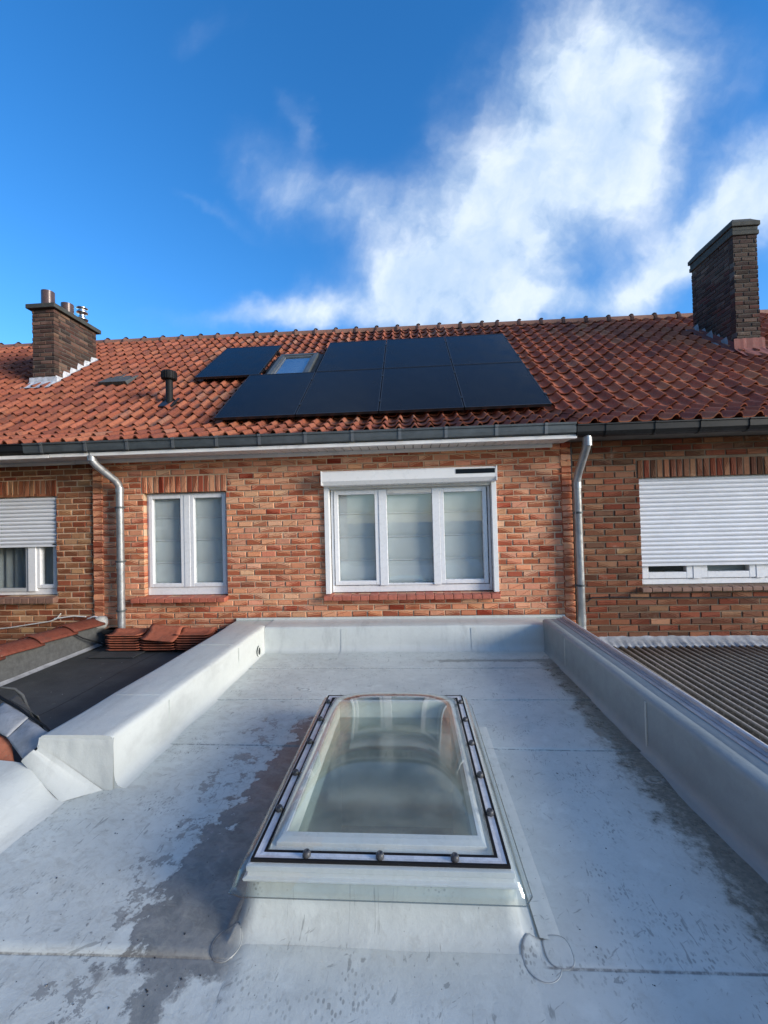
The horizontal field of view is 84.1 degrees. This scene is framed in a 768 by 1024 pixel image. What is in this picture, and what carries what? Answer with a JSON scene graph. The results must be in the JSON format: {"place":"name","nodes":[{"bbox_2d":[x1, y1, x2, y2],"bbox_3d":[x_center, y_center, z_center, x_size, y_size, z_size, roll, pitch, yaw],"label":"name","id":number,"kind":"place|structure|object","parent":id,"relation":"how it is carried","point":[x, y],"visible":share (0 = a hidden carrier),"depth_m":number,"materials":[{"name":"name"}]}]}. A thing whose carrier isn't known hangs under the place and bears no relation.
{"place":"outdoors","nodes":[
{"label":"outdoors","id":0,"kind":"place"},
{"bbox_2d":[0,289,214,643],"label":"brick house","id":1,"kind":"structure","parent":0,"point":[64,373],"depth_m":5.57,"materials":[{"name":"red brick"}]},
{"bbox_2d":[0,497,58,603],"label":"window","id":2,"kind":"structure","parent":1,"relation":"in","point":[28,555],"depth_m":5.27,"materials":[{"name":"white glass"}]},
{"bbox_2d":[21,320,578,628],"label":"brick house","id":3,"kind":"structure","parent":0,"point":[202,517],"depth_m":5.00,"materials":[{"name":"red brick"}]},
{"bbox_2d":[131,492,228,602],"bbox_3d":[-2.422,0.419,5.101,1.141,1.294,0.255,-2,-1,4],"label":"window","id":4,"kind":"structure","parent":3,"relation":"in","point":[187,532],"depth_m":5.18,"materials":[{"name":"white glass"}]},
{"bbox_2d":[194,345,281,379],"bbox_3d":[-2.550,-2.704,7.693,1.130,0.105,1.652,-2,37,4],"label":"solar panel","id":5,"kind":"object","parent":3,"relation":"attached to","point":[237,362],"visible":0.94,"depth_m":7.54,"materials":[{"name":"black"}]},
{"bbox_2d":[214,372,314,419],"bbox_3d":[-1.667,-1.726,6.299,1.130,0.105,1.652,-2,37,4],"label":"solar panel","id":6,"kind":"object","parent":3,"relation":"attached to","point":[280,395],"visible":0.86,"depth_m":6.13,"materials":[{"name":"black"}]},
{"bbox_2d":[265,353,323,373],"bbox_3d":[-1.556,-2.466,7.377,0.860,0.961,1.193,-2,-1,4],"label":"roof window","id":7,"kind":"structure","parent":3,"relation":"in","point":[300,362],"depth_m":7.44,"materials":[{"name":"clear glass"}]},
{"bbox_2d":[296,369,382,416],"bbox_3d":[-0.570,-1.755,6.228,1.130,0.105,1.652,-2,37,4],"label":"solar panel","id":8,"kind":"object","parent":3,"relation":"attached to","point":[344,392],"visible":0.91,"depth_m":6.06,"materials":[{"name":"black"}]},
{"bbox_2d":[316,340,386,371],"bbox_3d":[-0.510,-2.759,7.561,1.130,0.105,1.652,-2,37,4],"label":"solar panel","id":9,"kind":"object","parent":3,"relation":"attached to","point":[352,355],"visible":0.83,"depth_m":7.45,"materials":[{"name":"black"}]},
{"bbox_2d":[320,465,500,600],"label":"window","id":10,"kind":"structure","parent":3,"relation":"in","point":[420,530],"depth_m":4.98,"materials":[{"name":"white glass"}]},
{"bbox_2d":[384,337,451,367],"bbox_3d":[0.587,-2.788,7.489,1.130,0.105,1.652,-2,37,4],"label":"solar panel","id":11,"kind":"object","parent":3,"relation":"attached to","point":[417,352],"visible":0.83,"depth_m":7.38,"materials":[{"name":"black"}]},
{"bbox_2d":[379,365,463,413],"bbox_3d":[0.527,-1.784,6.156,1.130,0.105,1.652,-2,37,4],"label":"solar panel","id":12,"kind":"object","parent":3,"relation":"attached to","point":[420,389],"visible":0.91,"depth_m":5.99,"materials":[{"name":"black"}]},
{"bbox_2d":[445,333,521,365],"bbox_3d":[1.684,-2.817,7.418,1.130,0.105,1.652,-2,37,4],"label":"solar panel","id":13,"kind":"object","parent":3,"relation":"attached to","point":[480,349],"visible":0.84,"depth_m":7.31,"materials":[{"name":"black"}]},
{"bbox_2d":[453,362,551,409],"bbox_3d":[1.624,-1.813,6.085,1.130,0.105,1.652,-2,37,4],"label":"solar panel","id":14,"kind":"object","parent":3,"relation":"attached to","point":[499,385],"visible":0.91,"depth_m":5.91,"materials":[{"name":"black"}]},
{"bbox_2d":[0,0,767,343],"label":"sky","id":15,"kind":"structure","parent":0,"point":[169,168],"materials":[{"name":"blue"}]},
{"bbox_2d":[3,670,767,1023],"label":"debris","id":16,"kind":"object","parent":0,"point":[207,862],"visible":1,"depth_m":1.41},
{"bbox_2d":[495,219,767,645],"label":"brick house","id":17,"kind":"structure","parent":0,"point":[669,463],"depth_m":4.77,"materials":[{"name":"red brick"}]},
{"bbox_2d":[639,475,767,591],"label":"window","id":18,"kind":"structure","parent":17,"relation":"in","point":[704,530],"depth_m":4.74,"materials":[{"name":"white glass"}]},
{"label":"clay pantile","id":19,"kind":"object","parent":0,"visible":0},
{"bbox_2d":[174,645,195,647],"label":"clay pantile","id":20,"kind":"object","parent":19,"relation":"on","point":[184,646],"visible":0.19,"depth_m":4.67,"materials":[{"name":"tile"}]},
{"bbox_2d":[174,643,199,644],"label":"clay pantile","id":21,"kind":"object","parent":20,"relation":"on","point":[187,644],"visible":0.22,"depth_m":4.65,"materials":[{"name":"tile"}]},
{"bbox_2d":[174,634,214,642],"bbox_3d":[-2.106,1.413,4.766,0.385,0.053,0.243,-2,-1,5],"label":"clay pantile","id":22,"kind":"object","parent":21,"relation":"on","point":[189,641],"visible":0.29,"depth_m":4.68,"materials":[{"name":"ceramic"}]},
{"bbox_2d":[176,631,216,640],"bbox_3d":[-2.109,1.386,4.765,0.385,0.053,0.243,-2,-1,3],"label":"clay pantile","id":23,"kind":"object","parent":22,"relation":"on","point":[215,632],"visible":0.35,"depth_m":4.70,"materials":[{"name":"ceramic"}]},
{"bbox_2d":[178,629,217,637],"bbox_3d":[-2.103,1.359,4.765,0.385,0.053,0.243,-2,-1,4],"label":"clay pantile","id":24,"kind":"object","parent":23,"relation":"on","point":[198,636],"visible":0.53,"depth_m":4.70,"materials":[{"name":"ceramic"}]},
{"bbox_2d":[174,627,217,635],"bbox_3d":[-2.105,1.333,4.766,0.385,0.053,0.243,-2,-1,4],"label":"clay pantile","id":25,"kind":"object","parent":24,"relation":"on","point":[185,631],"visible":0.95,"depth_m":4.78,"materials":[{"name":"ceramic"}]},
{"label":"clay pantile","id":26,"kind":"object","parent":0,"visible":0},
{"bbox_2d":[141,624,184,641],"bbox_3d":[-2.440,1.330,4.703,0.385,0.053,0.243,1,26,9],"label":"clay pantile","id":27,"kind":"object","parent":26,"relation":"on","point":[161,633],"visible":1,"depth_m":4.70,"materials":[{"name":"ceramic"}]},
{"label":"ground","id":28,"kind":"structure","parent":0,"visible":0},
{"bbox_2d":[0,616,222,762],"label":"outbuilding","id":29,"kind":"structure","parent":28,"relation":"on","point":[53,678],"depth_m":3.94,"materials":[{"name":"rubber"}]},
{"bbox_2d":[106,647,142,650],"bbox_3d":[-2.879,1.513,4.813,0.385,0.053,0.243,-2,-1,3],"label":"clay pantile","id":30,"kind":"object","parent":29,"relation":"on","point":[118,649],"visible":0.27,"depth_m":4.71,"materials":[{"name":"tile"}]},
{"bbox_2d":[107,645,143,647],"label":"clay pantile","id":31,"kind":"object","parent":30,"relation":"on","point":[136,646],"visible":0.27,"depth_m":4.73,"materials":[{"name":"tile"}]},
{"bbox_2d":[106,642,141,645],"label":"clay pantile","id":32,"kind":"object","parent":31,"relation":"on","point":[123,644],"visible":0.38,"depth_m":4.71,"materials":[{"name":"tile"}]},
{"bbox_2d":[105,640,143,642],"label":"clay pantile","id":33,"kind":"object","parent":32,"relation":"on","point":[135,641],"visible":0.37,"depth_m":4.74,"materials":[{"name":"tile"}]},
{"bbox_2d":[105,638,140,640],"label":"clay pantile","id":34,"kind":"object","parent":33,"relation":"on","point":[122,639],"visible":0.34,"depth_m":4.73,"materials":[{"name":"ceramic"}]},
{"bbox_2d":[107,630,147,637],"bbox_3d":[-2.873,1.380,4.824,0.385,0.053,0.243,-1,-1,2],"label":"clay pantile","id":35,"kind":"object","parent":34,"relation":"on","point":[138,636],"visible":0.36,"depth_m":4.76,"materials":[{"name":"ceramic"}]},
{"bbox_2d":[105,628,148,635],"bbox_3d":[-2.888,1.354,4.815,0.385,0.053,0.243,-2,-1,4],"label":"clay pantile","id":36,"kind":"object","parent":35,"relation":"on","point":[128,631],"visible":0.96,"depth_m":4.83,"materials":[{"name":"ceramic"}]},
{"bbox_2d":[141,647,175,649],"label":"clay pantile","id":37,"kind":"object","parent":29,"relation":"on","point":[172,648],"visible":0.31,"depth_m":4.70,"materials":[{"name":"tile"}]},
{"bbox_2d":[140,645,175,647],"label":"clay pantile","id":38,"kind":"object","parent":37,"relation":"on","point":[157,646],"visible":0.37,"depth_m":4.71,"materials":[{"name":"tile"}]},
{"bbox_2d":[140,642,176,644],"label":"clay pantile","id":39,"kind":"object","parent":38,"relation":"on","point":[172,643],"visible":0.21,"depth_m":4.71,"materials":[{"name":"tile"}]},
{"bbox_2d":[140,640,176,642],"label":"clay pantile","id":40,"kind":"object","parent":39,"relation":"on","point":[145,641],"visible":0.2,"depth_m":4.69,"materials":[{"name":"tile"}]},
{"bbox_2d":[0,614,767,1023],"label":"flat roof extension","id":41,"kind":"object","parent":28,"relation":"on","point":[652,782],"visible":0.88,"depth_m":1.76,"materials":[{"name":"grey"}]},
{"bbox_2d":[228,692,532,906],"bbox_3d":[0.034,1.563,2.167,1.033,0.945,1.530,-2,-1,4],"label":"skylight","id":42,"kind":"object","parent":41,"relation":"attached to","point":[393,760],"visible":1,"depth_m":2.19,"materials":[{"name":"clear glass"}]},
{"bbox_2d":[598,635,767,744],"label":"outbuilding","id":43,"kind":"structure","parent":28,"relation":"on","point":[726,677],"depth_m":3.94,"materials":[{"name":"grey metal"}]}
]}

